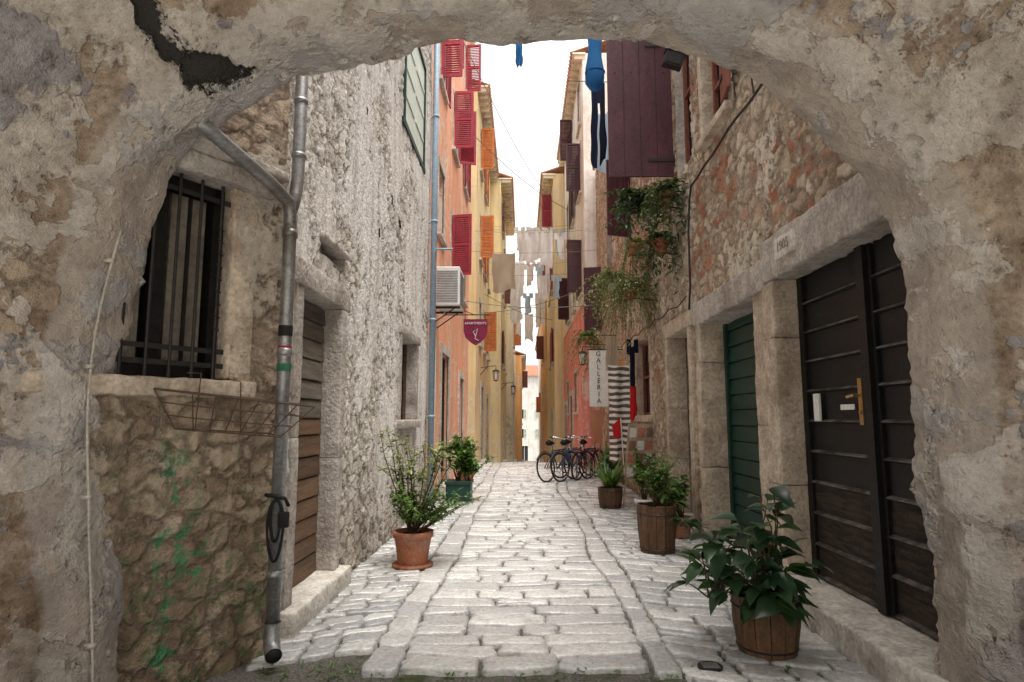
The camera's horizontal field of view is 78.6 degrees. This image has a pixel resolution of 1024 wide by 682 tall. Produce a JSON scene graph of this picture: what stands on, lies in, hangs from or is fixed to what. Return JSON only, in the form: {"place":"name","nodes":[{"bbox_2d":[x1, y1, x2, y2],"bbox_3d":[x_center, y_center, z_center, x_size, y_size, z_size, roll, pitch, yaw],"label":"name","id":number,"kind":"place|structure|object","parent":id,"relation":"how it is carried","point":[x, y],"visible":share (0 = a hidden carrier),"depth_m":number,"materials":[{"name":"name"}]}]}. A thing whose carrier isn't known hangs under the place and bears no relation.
{"place":"outdoors","nodes":[
{"label":"outdoors","id":0,"kind":"place"},
{"bbox_2d":[200,461,818,681],"bbox_3d":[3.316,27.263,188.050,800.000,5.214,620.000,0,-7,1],"label":"ground","id":1,"kind":"structure","parent":0,"point":[297,672],"depth_m":3.76,"materials":[{"name":"stone"}]},
{"bbox_2d":[0,82,290,681],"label":"angled wall","id":2,"kind":"structure","parent":1,"relation":"on","point":[184,531],"depth_m":3.69,"materials":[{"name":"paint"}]},
{"bbox_2d":[19,190,257,400],"bbox_3d":[-2.104,-0.355,3.659,0.908,1.381,1.241,0,-7,1],"label":"window surround","id":3,"kind":"object","parent":2,"relation":"attached to","point":[235,314],"visible":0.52,"depth_m":3.97,"materials":[{"name":"stone"}]},
{"bbox_2d":[120,175,224,378],"bbox_3d":[-2.128,-0.405,3.714,0.485,1.230,0.724,0,-7,1],"label":"window frame","id":4,"kind":"object","parent":3,"relation":"in","point":[159,326],"visible":0.26,"depth_m":3.84,"materials":[{"name":"metal"}]},
{"bbox_2d":[115,173,231,378],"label":"window bars","id":5,"kind":"object","parent":3,"relation":"attached to","point":[169,346],"depth_m":3.75,"materials":[{"name":"metal"}]},
{"bbox_2d":[173,138,290,200],"bbox_3d":[-2.027,-1.118,3.780,1.013,0.220,1.352,0,-7,1],"label":"window lintel","id":6,"kind":"structure","parent":2,"relation":"attached to","point":[211,165],"depth_m":3.91,"materials":[{"name":"stone"}]},
{"bbox_2d":[153,372,314,437],"bbox_3d":[-1.622,0.391,3.759,0.309,0.388,0.908,-4,-8,32],"label":"wire basket","id":7,"kind":"object","parent":2,"relation":"attached to","point":[226,431],"visible":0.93,"depth_m":3.67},
{"bbox_2d":[194,75,308,663],"bbox_3d":[-1.655,-2.392,3.992,0.208,8.678,1.158,-3,-8,24],"label":"drainpipe","id":8,"kind":"object","parent":2,"relation":"attached to","point":[277,519],"visible":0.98,"depth_m":4.01,"materials":[{"name":"grey metal"}]},
{"bbox_2d":[280,45,432,611],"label":"wall","id":9,"kind":"structure","parent":1,"relation":"on","point":[348,206],"depth_m":7.00,"materials":[{"name":"grey stone"}]},
{"bbox_2d":[319,230,349,271],"bbox_3d":[-1.702,-0.797,5.615,0.306,0.191,0.806,0,-7,1],"label":"wall slot","id":10,"kind":"object","parent":9,"relation":"in","point":[334,251],"depth_m":5.69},
{"bbox_2d":[280,254,420,638],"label":"stone surrounds","id":11,"kind":"object","parent":9,"relation":"attached to","point":[316,592],"visible":0.56,"depth_m":5.56,"materials":[{"name":"stone"}]},
{"bbox_2d":[293,300,325,586],"bbox_3d":[-1.719,0.806,5.171,0.120,2.340,1.000,0,-7,1],"label":"wooden door","id":12,"kind":"structure","parent":11,"relation":"attached to","point":[305,529],"depth_m":5.37,"materials":[{"name":"brown wood"}]},
{"bbox_2d":[401,344,406,419],"bbox_3d":[-1.713,0.573,9.306,0.050,1.190,1.250,0,-7,1],"label":"window","id":13,"kind":"structure","parent":11,"relation":"attached to","point":[404,370],"depth_m":9.87,"materials":[{"name":"grey glass"}]},
{"bbox_2d":[402,47,426,173],"bbox_3d":[-1.597,-3.929,9.932,0.180,1.900,1.940,0,-7,1],"label":"shuttered window","id":14,"kind":"structure","parent":9,"relation":"attached to","point":[414,100],"depth_m":10.00,"materials":[{"name":"green paint"}]},
{"bbox_2d":[425,43,452,498],"bbox_3d":[-1.294,-3.129,11.439,0.470,12.000,0.134,0,-7,1],"label":"drainpipe","id":15,"kind":"object","parent":9,"relation":"attached to","point":[430,417],"visible":0.75,"depth_m":11.20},
{"bbox_2d":[322,39,470,491],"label":"walls","id":16,"kind":"structure","parent":1,"relation":"on","point":[451,336],"depth_m":15.24,"materials":[{"name":"paint"}]},
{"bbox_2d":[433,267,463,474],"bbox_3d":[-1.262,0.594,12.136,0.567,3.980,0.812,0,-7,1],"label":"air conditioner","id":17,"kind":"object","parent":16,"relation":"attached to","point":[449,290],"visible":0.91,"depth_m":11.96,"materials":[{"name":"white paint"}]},
{"bbox_2d":[437,39,469,491],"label":"building","id":18,"kind":"structure","parent":16,"relation":"attached to","point":[445,352],"depth_m":14.44,"materials":[{"name":"paint"}]},
{"bbox_2d":[441,358,444,471],"bbox_3d":[-1.589,1.623,13.835,0.027,2.550,1.300,0,-7,1],"label":"door","id":19,"kind":"structure","parent":18,"relation":"attached to","point":[443,387],"depth_m":14.27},
{"bbox_2d":[441,39,480,274],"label":"shutters","id":20,"kind":"object","parent":16,"relation":"attached to","point":[465,134],"visible":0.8,"depth_m":15.66,"materials":[{"name":"paint"}]},
{"bbox_2d":[447,310,489,344],"bbox_3d":[-1.011,-0.390,14.166,1.010,0.987,0.041,0,-7,1],"label":"apartments sign","id":21,"kind":"object","parent":16,"relation":"attached to","point":[475,331],"visible":0.98,"depth_m":14.14,"materials":[{"name":"red metal"}]},
{"bbox_2d":[463,41,602,319],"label":"overhead cables","id":22,"kind":"object","parent":16,"relation":"attached to","point":[537,191],"visible":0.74,"depth_m":19.61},
{"bbox_2d":[473,250,594,252],"bbox_3d":[0.539,-2.631,18.452,3.951,0.091,0.011,0,-7,1],"label":"clothes line","id":23,"kind":"object","parent":16,"relation":"attached to","point":[550,252],"visible":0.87,"depth_m":18.43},
{"bbox_2d":[492,253,515,292],"bbox_3d":[-0.245,-1.987,18.394,0.703,1.212,0.136,0,-7,1],"label":"hanging cloth","id":24,"kind":"object","parent":23,"relation":"hanging from","point":[503,270],"visible":1,"depth_m":18.40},
{"bbox_2d":[467,87,489,460],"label":"walls","id":25,"kind":"structure","parent":1,"relation":"on","point":[477,289],"depth_m":20.77,"materials":[{"name":"paint"}]},
{"bbox_2d":[475,125,492,462],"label":"building","id":26,"kind":"structure","parent":25,"relation":"attached to","point":[481,382],"depth_m":23.04,"materials":[{"name":"paint"}]},
{"bbox_2d":[472,79,498,181],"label":"roof","id":27,"kind":"structure","parent":25,"relation":"on","point":[486,107],"depth_m":22.88,"materials":[{"name":"tile"}]},
{"bbox_2d":[481,128,496,354],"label":"shutters","id":28,"kind":"object","parent":25,"relation":"attached to","point":[487,243],"visible":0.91,"depth_m":22.15,"materials":[{"name":"orange paint"}]},
{"bbox_2d":[489,178,505,462],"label":"walls","id":29,"kind":"structure","parent":1,"relation":"on","point":[497,400],"depth_m":28.48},
{"bbox_2d":[501,202,506,461],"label":"building","id":30,"kind":"structure","parent":29,"relation":"attached to","point":[504,369],"depth_m":31.17,"materials":[{"name":"paint"}]},
{"bbox_2d":[502,201,510,365],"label":"shutters","id":31,"kind":"object","parent":29,"relation":"attached to","point":[507,296],"visible":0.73,"depth_m":30.47,"materials":[{"name":"brown paint"}]},
{"bbox_2d":[499,172,514,235],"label":"roof","id":32,"kind":"structure","parent":29,"relation":"on","point":[507,184],"depth_m":31.86,"materials":[{"name":"paint"}]},
{"bbox_2d":[506,304,515,461],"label":"walls","id":33,"kind":"structure","parent":1,"relation":"on","point":[510,397],"depth_m":37.10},
{"bbox_2d":[0,0,1023,681],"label":"stone archway","id":34,"kind":"object","parent":1,"relation":"on","point":[910,112],"visible":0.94,"depth_m":3.12,"materials":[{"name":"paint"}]},
{"bbox_2d":[135,192,206,378],"bbox_3d":[-2.277,-0.366,3.792,0.521,1.450,0.853,0,-7,1],"label":"recess","id":35,"kind":"object","parent":34,"relation":"attached to","point":[138,322],"depth_m":4.06,"materials":[{"name":"black metal"}]},
{"bbox_2d":[515,355,521,461],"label":"walls","id":36,"kind":"structure","parent":1,"relation":"on","point":[518,415],"depth_m":49.81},
{"bbox_2d":[522,376,537,460],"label":"walls","id":37,"kind":"structure","parent":1,"relation":"on","point":[529,396],"depth_m":97.25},
{"bbox_2d":[522,409,537,460],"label":"windows and doors","id":38,"kind":"structure","parent":37,"relation":"attached to","point":[524,447],"depth_m":96.85,"materials":[{"name":"grey glass"}]},
{"bbox_2d":[538,359,540,461],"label":"walls","id":39,"kind":"structure","parent":1,"relation":"on","point":[539,413],"depth_m":64.49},
{"bbox_2d":[540,301,547,461],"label":"walls","id":40,"kind":"structure","parent":1,"relation":"on","point":[544,414],"depth_m":37.20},
{"bbox_2d":[547,174,565,462],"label":"walls","id":41,"kind":"structure","parent":1,"relation":"on","point":[555,386],"depth_m":27.92,"materials":[{"name":"paint"}]},
{"bbox_2d":[542,194,552,364],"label":"shutters","id":42,"kind":"object","parent":41,"relation":"attached to","point":[546,215],"visible":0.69,"depth_m":29.22,"materials":[{"name":"paint"}]},
{"bbox_2d":[537,166,563,229],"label":"roof","id":43,"kind":"structure","parent":41,"relation":"on","point":[546,178],"depth_m":29.31,"materials":[{"name":"tile"}]},
{"bbox_2d":[548,194,553,461],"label":"building","id":44,"kind":"structure","parent":41,"relation":"attached to","point":[552,408],"depth_m":29.58,"materials":[{"name":"paint"}]},
{"bbox_2d":[564,306,599,468],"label":"walls","id":45,"kind":"structure","parent":1,"relation":"on","point":[582,426],"depth_m":19.84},
{"bbox_2d":[564,369,581,462],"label":"building","id":46,"kind":"structure","parent":45,"relation":"attached to","point":[571,409],"depth_m":23.13,"materials":[{"name":"paint"}]},
{"bbox_2d":[564,53,607,333],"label":"walls","id":47,"kind":"structure","parent":45,"relation":"on","point":[585,216],"depth_m":19.63,"materials":[{"name":"paint"}]},
{"bbox_2d":[478,273,560,275],"bbox_3d":[0.558,-2.228,20.921,3.401,0.091,0.011,0,-7,1],"label":"clothes line","id":48,"kind":"object","parent":47,"relation":"attached to","point":[526,275],"visible":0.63,"depth_m":20.91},
{"bbox_2d":[537,275,546,299],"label":"hanging laundry","id":49,"kind":"object","parent":48,"relation":"hanging from","point":[541,286],"visible":1,"depth_m":20.87,"materials":[{"name":"white fabric"}]},
{"bbox_2d":[482,230,581,232],"bbox_3d":[0.537,-3.466,19.864,3.401,0.091,0.011,0,-7,1],"label":"clothes line","id":50,"kind":"object","parent":47,"relation":"attached to","point":[545,232],"visible":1,"depth_m":19.86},
{"bbox_2d":[523,232,537,263],"bbox_3d":[0.587,-2.922,19.797,0.500,1.054,0.148,0,-7,1],"label":"hanging laundry","id":51,"kind":"object","parent":50,"relation":"hanging from","point":[530,250],"visible":1,"depth_m":19.82,"materials":[{"name":"white fabric"}]},
{"bbox_2d":[540,232,552,268],"bbox_3d":[1.089,-2.859,19.774,0.406,1.184,0.176,0,-7,1],"label":"hanging laundry","id":52,"kind":"object","parent":50,"relation":"hanging from","point":[546,247],"visible":0.99,"depth_m":19.77,"materials":[{"name":"white fabric"}]},
{"bbox_2d":[554,232,566,259],"bbox_3d":[1.536,-2.995,19.792,0.394,0.911,0.141,1,-7,-5],"label":"hanging laundry","id":53,"kind":"object","parent":50,"relation":"hanging from","point":[560,241],"visible":0.98,"depth_m":19.81,"materials":[{"name":"white fabric"}]},
{"bbox_2d":[558,119,581,324],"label":"shutters","id":54,"kind":"object","parent":47,"relation":"attached to","point":[571,282],"visible":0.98,"depth_m":20.16,"materials":[{"name":"red paint"}]},
{"bbox_2d":[565,73,583,325],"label":"building","id":55,"kind":"structure","parent":47,"relation":"attached to","point":[576,137],"depth_m":21.20,"materials":[{"name":"stone"}]},
{"bbox_2d":[556,40,605,165],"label":"roof","id":56,"kind":"structure","parent":47,"relation":"on","point":[577,56],"depth_m":21.64,"materials":[{"name":"tile"}]},
{"bbox_2d":[595,55,873,538],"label":"wall","id":57,"kind":"structure","parent":1,"relation":"on","point":[773,165],"depth_m":7.13,"materials":[{"name":"brown stone"}]},
{"bbox_2d":[565,327,615,370],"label":"hanging fern","id":58,"kind":"object","parent":57,"relation":"attached to","point":[585,337],"visible":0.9,"depth_m":15.25,"materials":[{"name":"green plant"}]},
{"bbox_2d":[583,267,602,330],"bbox_3d":[2.267,-1.179,17.478,0.511,1.800,0.064,-1,-7,11],"label":"window shutter","id":59,"kind":"object","parent":57,"relation":"attached to","point":[590,323],"depth_m":17.46,"materials":[{"name":"red paint"}]},
{"bbox_2d":[590,409,602,446],"bbox_3d":[1.954,2.002,14.431,0.300,0.857,0.074,0,-7,1],"label":"hanging rug","id":60,"kind":"object","parent":57,"relation":"hanging from","point":[596,420],"visible":1,"depth_m":14.43,"materials":[{"name":"fabric"}]},
{"bbox_2d":[594,113,608,173],"bbox_3d":[1.891,-4.125,13.169,0.365,1.402,0.147,0,-7,1],"label":"hanging shirt","id":61,"kind":"object","parent":57,"relation":"hanging from","point":[602,168],"visible":0.34,"depth_m":13.17,"materials":[{"name":"grey fabric"}]},
{"bbox_2d":[587,349,622,405],"bbox_3d":[2.094,0.817,13.967,0.800,1.282,0.027,0,-7,1],"label":"gallery banner","id":62,"kind":"object","parent":57,"relation":"attached to","point":[598,384],"visible":0.99,"depth_m":13.96,"materials":[{"name":"fabric"}]},
{"bbox_2d":[569,266,650,330],"bbox_3d":[1.857,-0.738,11.491,1.589,1.168,1.562,-2,-7,19],"label":"hanging fern","id":63,"kind":"object","parent":57,"relation":"attached to","point":[603,276],"visible":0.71,"depth_m":11.40,"materials":[{"name":"green plant"}]},
{"bbox_2d":[605,336,617,370],"bbox_3d":[2.059,0.258,12.925,0.250,0.761,0.144,0,-7,1],"label":"hanging towel","id":64,"kind":"object","parent":57,"relation":"hanging from","point":[611,357],"visible":0.88,"depth_m":12.95,"materials":[{"name":"fabric"}]},
{"bbox_2d":[606,160,629,236],"bbox_3d":[2.195,-2.945,12.938,0.510,1.600,0.064,2,-7,-19],"label":"window shutter","id":65,"kind":"object","parent":57,"relation":"attached to","point":[615,183],"depth_m":12.88,"materials":[{"name":"red paint"}]},
{"bbox_2d":[608,365,630,462],"bbox_3d":[2.128,1.437,12.379,0.420,1.936,0.114,0,-7,1],"label":"patterned textile","id":66,"kind":"object","parent":57,"relation":"attached to","point":[619,390],"visible":0.92,"depth_m":12.41},
{"bbox_2d":[591,275,660,345],"bbox_3d":[2.087,-0.436,10.689,1.373,1.362,1.369,-4,-8,32],"label":"hanging fern","id":67,"kind":"object","parent":57,"relation":"attached to","point":[631,293],"visible":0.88,"depth_m":10.62,"materials":[{"name":"green plant"}]},
{"bbox_2d":[607,237,649,308],"bbox_3d":[2.171,-1.156,11.095,1.012,1.412,0.948,0,-7,1],"label":"hanging fern","id":68,"kind":"object","parent":57,"relation":"attached to","point":[633,248],"visible":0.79,"depth_m":11.07,"materials":[{"name":"green plant"}]},
{"bbox_2d":[626,339,638,386],"bbox_3d":[2.298,0.546,11.885,0.210,1.187,0.108,2,-7,-16],"label":"hanging coat","id":69,"kind":"object","parent":57,"relation":"hanging from","point":[631,351],"visible":0.86,"depth_m":11.92,"materials":[{"name":"blue fabric"}]},
{"bbox_2d":[630,386,636,420],"bbox_3d":[2.263,1.161,11.671,0.132,0.660,0.088,3,-8,-23],"label":"red scarf","id":70,"kind":"object","parent":57,"relation":"attached to","point":[633,407],"visible":1,"depth_m":11.67,"materials":[{"name":"fabric"}]},
{"bbox_2d":[601,185,670,247],"bbox_3d":[1.896,-1.890,9.609,1.135,0.966,1.110,0,-7,1],"label":"hanging plant","id":71,"kind":"object","parent":57,"relation":"attached to","point":[630,200],"visible":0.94,"depth_m":9.49,"materials":[{"name":"green plant"}]},
{"bbox_2d":[606,40,674,177],"bbox_3d":[1.890,-3.523,9.216,0.961,2.300,0.064,0,-7,1],"label":"window shutter","id":72,"kind":"object","parent":57,"relation":"attached to","point":[640,126],"depth_m":9.18,"materials":[{"name":"red paint"}]},
{"bbox_2d":[628,230,682,304],"bbox_3d":[2.115,-1.054,9.031,0.831,1.101,0.997,-5,-9,35],"label":"hanging plant","id":73,"kind":"object","parent":57,"relation":"attached to","point":[656,243],"visible":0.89,"depth_m":9.05,"materials":[{"name":"green plant"}]},
{"bbox_2d":[630,176,687,256],"bbox_3d":[2.122,-1.696,8.760,0.794,1.126,0.987,3,-8,-25],"label":"hanging plant","id":74,"kind":"object","parent":57,"relation":"attached to","point":[665,196],"visible":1,"depth_m":8.65,"materials":[{"name":"green plant"}]},
{"bbox_2d":[607,55,721,414],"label":"windows","id":75,"kind":"structure","parent":57,"relation":"attached to","point":[683,85],"depth_m":9.16,"materials":[{"name":"grey stone"}]},
{"bbox_2d":[661,48,685,71],"bbox_3d":[2.182,-3.793,8.219,0.423,0.491,0.165,0,-7,1],"label":"wall floodlight","id":76,"kind":"object","parent":57,"relation":"attached to","point":[673,60],"depth_m":8.14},
{"bbox_2d":[617,77,762,348],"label":"wall cables","id":77,"kind":"object","parent":57,"relation":"attached to","point":[721,140],"depth_m":8.00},
{"bbox_2d":[719,66,730,103],"bbox_3d":[2.278,-3.204,6.726,0.064,1.160,0.491,-1,-7,9],"label":"window shutter","id":78,"kind":"object","parent":57,"relation":"attached to","point":[724,81],"depth_m":6.68,"materials":[{"name":"brown paint"}]},
{"bbox_2d":[618,56,949,681],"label":"stone surrounds","id":79,"kind":"object","parent":57,"relation":"attached to","point":[867,638],"visible":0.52,"depth_m":5.53,"materials":[{"name":"stone"}]},
{"bbox_2d":[774,228,796,260],"bbox_3d":[2.276,-0.801,5.212,0.047,0.182,0.371,0,-7,1],"label":"date plaque","id":80,"kind":"object","parent":79,"relation":"attached to","point":[790,234],"visible":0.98,"depth_m":5.14,"materials":[{"name":"stone"}]},
{"bbox_3d":[1.741,-5.270,11.650,1.300,0.314,2.115,0,-7,1],"label":"clothes line","id":81,"kind":"object","parent":57,"relation":"attached to","visible":0},
{"bbox_2d":[585,39,604,90],"bbox_3d":[1.393,-4.746,10.534,0.343,1.108,0.338,0,-7,1],"label":"hanging blue shirt","id":82,"kind":"object","parent":81,"relation":"hanging from","point":[594,74],"visible":0.94,"depth_m":10.41,"materials":[{"name":"fabric"}]},
{"bbox_2d":[591,83,606,167],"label":"hanging trousers","id":83,"kind":"object","parent":81,"relation":"hanging from","point":[597,97],"visible":0.86,"depth_m":12.52,"materials":[{"name":"blue fabric"}]},
{"bbox_3d":[2.820,1.176,9.656,0.400,3.220,12.850,0,-7,1],"label":"door backing","id":84,"kind":"object","parent":1,"relation":"on","visible":0},
{"bbox_2d":[685,338,692,512],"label":"plank doors","id":85,"kind":"structure","parent":84,"relation":"attached to","point":[687,375],"depth_m":9.49,"materials":[{"name":"brown wood"}]},
{"bbox_2d":[723,312,762,543],"bbox_3d":[2.676,0.951,6.840,0.070,2.580,1.800,0,-7,1],"label":"green door","id":86,"kind":"structure","parent":84,"relation":"attached to","point":[741,414],"depth_m":7.29,"materials":[{"name":"paint"}]},
{"bbox_2d":[796,232,938,639],"bbox_3d":[2.534,0.586,4.443,0.110,2.520,1.950,0,-7,1],"label":"black double door","id":87,"kind":"structure","parent":84,"relation":"attached to","point":[869,540],"depth_m":4.44,"materials":[{"name":"paint"}]},
{"bbox_2d":[813,378,864,424],"bbox_3d":[2.488,0.474,4.805,0.090,0.330,0.776,-1,-7,7],"label":"door furniture","id":88,"kind":"object","parent":87,"relation":"attached to","point":[817,407],"depth_m":4.58,"materials":[{"name":"gold metal"}]},
{"bbox_2d":[471,39,603,364],"label":"sky","id":89,"kind":"structure","parent":0,"point":[528,99],"materials":[{"name":"white"}]},
{"bbox_2d":[245,462,882,681],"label":"stone paving","id":90,"kind":"structure","parent":0,"point":[669,640],"depth_m":5.00,"materials":[{"name":"stone"}]},
{"bbox_2d":[376,429,484,569],"bbox_3d":[-0.837,1.611,6.492,1.150,1.375,1.244,0,-7,1],"label":"potted shrub","id":91,"kind":"object","parent":90,"relation":"on","point":[412,540],"visible":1,"depth_m":6.41,"materials":[{"name":"green plant"}]},
{"bbox_2d":[439,434,494,501],"bbox_3d":[-0.836,2.318,11.523,1.052,1.209,0.814,-3,-7,21],"label":"potted laurel","id":92,"kind":"object","parent":90,"relation":"on","point":[465,463],"visible":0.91,"depth_m":11.41,"materials":[{"name":"plant"}]},
{"bbox_2d":[257,539,843,681],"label":"weeds","id":93,"kind":"object","parent":90,"relation":"on","point":[453,674],"visible":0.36,"depth_m":3.73,"materials":[{"name":"green plant"}]},
{"bbox_2d":[536,436,580,481],"bbox_3d":[1.115,2.839,15.091,0.605,1.052,1.692,-3,-8,24],"label":"bicycle","id":94,"kind":"object","parent":90,"relation":"on","point":[549,442],"visible":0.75,"depth_m":14.88,"materials":[{"name":"metal"}]},
{"bbox_2d":[550,436,594,481],"bbox_3d":[1.484,2.849,15.176,0.602,1.053,1.683,-3,-8,25],"label":"bicycle","id":95,"kind":"object","parent":90,"relation":"on","point":[563,442],"visible":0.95,"depth_m":15.03,"materials":[{"name":"metal"}]},
{"bbox_2d":[571,436,603,480],"bbox_3d":[1.905,2.904,15.620,1.673,1.053,0.598,5,-9,-37],"label":"bicycle","id":96,"kind":"object","parent":90,"relation":"on","point":[583,442],"visible":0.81,"depth_m":15.38,"materials":[{"name":"metal"}]},
{"bbox_2d":[579,454,627,507],"bbox_3d":[1.562,2.384,10.619,0.928,0.856,1.086,-5,-9,37],"label":"barrel planter","id":97,"kind":"object","parent":90,"relation":"on","point":[610,492],"visible":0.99,"depth_m":10.52,"materials":[{"name":"brown wood"}]},
{"bbox_2d":[623,424,653,507],"bbox_3d":[2.180,2.119,10.695,0.639,1.400,0.086,2,-7,-17],"label":"painting display","id":98,"kind":"object","parent":90,"relation":"on","point":[641,436],"visible":0.64,"depth_m":10.70,"materials":[{"name":"multicoloured paint"}]},
{"bbox_2d":[628,447,658,505],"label":"potted plant","id":99,"kind":"object","parent":90,"relation":"on","point":[641,483],"visible":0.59,"depth_m":9.74,"materials":[{"name":"green plant"}]},
{"bbox_2d":[633,452,708,554],"bbox_3d":[1.836,1.826,7.092,0.834,1.104,0.575,-5,-9,35],"label":"barrel planter","id":100,"kind":"object","parent":90,"relation":"on","point":[658,522],"visible":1,"depth_m":6.98,"materials":[{"name":"brown wood"}]},
{"bbox_2d":[660,472,695,537],"bbox_3d":[2.086,2.081,8.021,0.521,0.823,0.592,-2,-7,15],"label":"potted plant","id":101,"kind":"object","parent":90,"relation":"on","point":[682,532],"visible":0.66,"depth_m":7.96,"materials":[{"name":"green plant"}]},
{"bbox_2d":[697,661,722,671],"bbox_3d":[1.200,1.968,3.788,0.150,0.016,0.150,0,-7,1],"label":"drain cover","id":102,"kind":"object","parent":90,"relation":"on","point":[710,666],"visible":1,"depth_m":3.77,"materials":[{"name":"black metal"}]},
{"bbox_2d":[663,485,833,660],"bbox_3d":[1.552,1.483,4.125,1.043,1.061,0.919,0,-7,1],"label":"barrel planter","id":103,"kind":"object","parent":90,"relation":"on","point":[769,612],"visible":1,"depth_m":3.95,"materials":[{"name":"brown wood"}]},
{"bbox_3d":[0.584,-4.030,22.653,3.401,0.091,0.011,0,-7,1],"label":"clothes line","id":104,"kind":"object","parent":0,"visible":0},
{"bbox_2d":[518,230,529,261],"bbox_3d":[0.436,-3.415,22.594,0.442,1.194,0.173,0,-7,1],"label":"hanging laundry","id":105,"kind":"object","parent":104,"relation":"hanging from","point":[522,244],"visible":0.62,"depth_m":22.58,"materials":[{"name":"white fabric"}]},
{"bbox_3d":[0.671,-3.421,27.615,3.401,0.091,0.011,0,-7,1],"label":"clothes line","id":106,"kind":"object","parent":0,"visible":0},
{"bbox_2d":[511,264,523,299],"bbox_3d":[0.224,-2.592,27.526,0.570,1.625,0.225,0,-7,1],"label":"hanging laundry","id":107,"kind":"object","parent":106,"relation":"hanging from","point":[517,293],"visible":0.7,"depth_m":27.53,"materials":[{"name":"white fabric"}]},
{"bbox_3d":[0.724,-2.360,30.507,3.401,0.091,0.011,0,-7,1],"label":"clothes line","id":108,"kind":"object","parent":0,"visible":0},
{"bbox_2d":[510,293,520,322],"bbox_3d":[0.175,-1.587,30.418,0.570,1.516,0.218,1,-7,-6],"label":"hanging laundry","id":109,"kind":"object","parent":108,"relation":"hanging from","point":[515,316],"visible":0.81,"depth_m":30.44,"materials":[{"name":"white fabric"}]},
{"bbox_2d":[535,293,544,327],"bbox_3d":[1.372,-1.488,30.403,0.504,1.717,0.172,0,-7,1],"label":"hanging laundry","id":110,"kind":"object","parent":108,"relation":"hanging from","point":[537,301],"visible":0.86,"depth_m":30.38,"materials":[{"name":"white fabric"}]},
{"bbox_3d":[0.811,-1.553,35.445,3.401,0.091,0.011,0,-7,1],"label":"clothes line","id":111,"kind":"object","parent":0,"visible":0},
{"bbox_2d":[525,314,533,341],"bbox_3d":[0.964,-0.735,35.336,0.506,1.608,0.156,0,-7,1],"label":"hanging laundry","id":112,"kind":"object","parent":111,"relation":"hanging from","point":[529,324],"visible":0.98,"depth_m":35.34,"materials":[{"name":"white fabric"}]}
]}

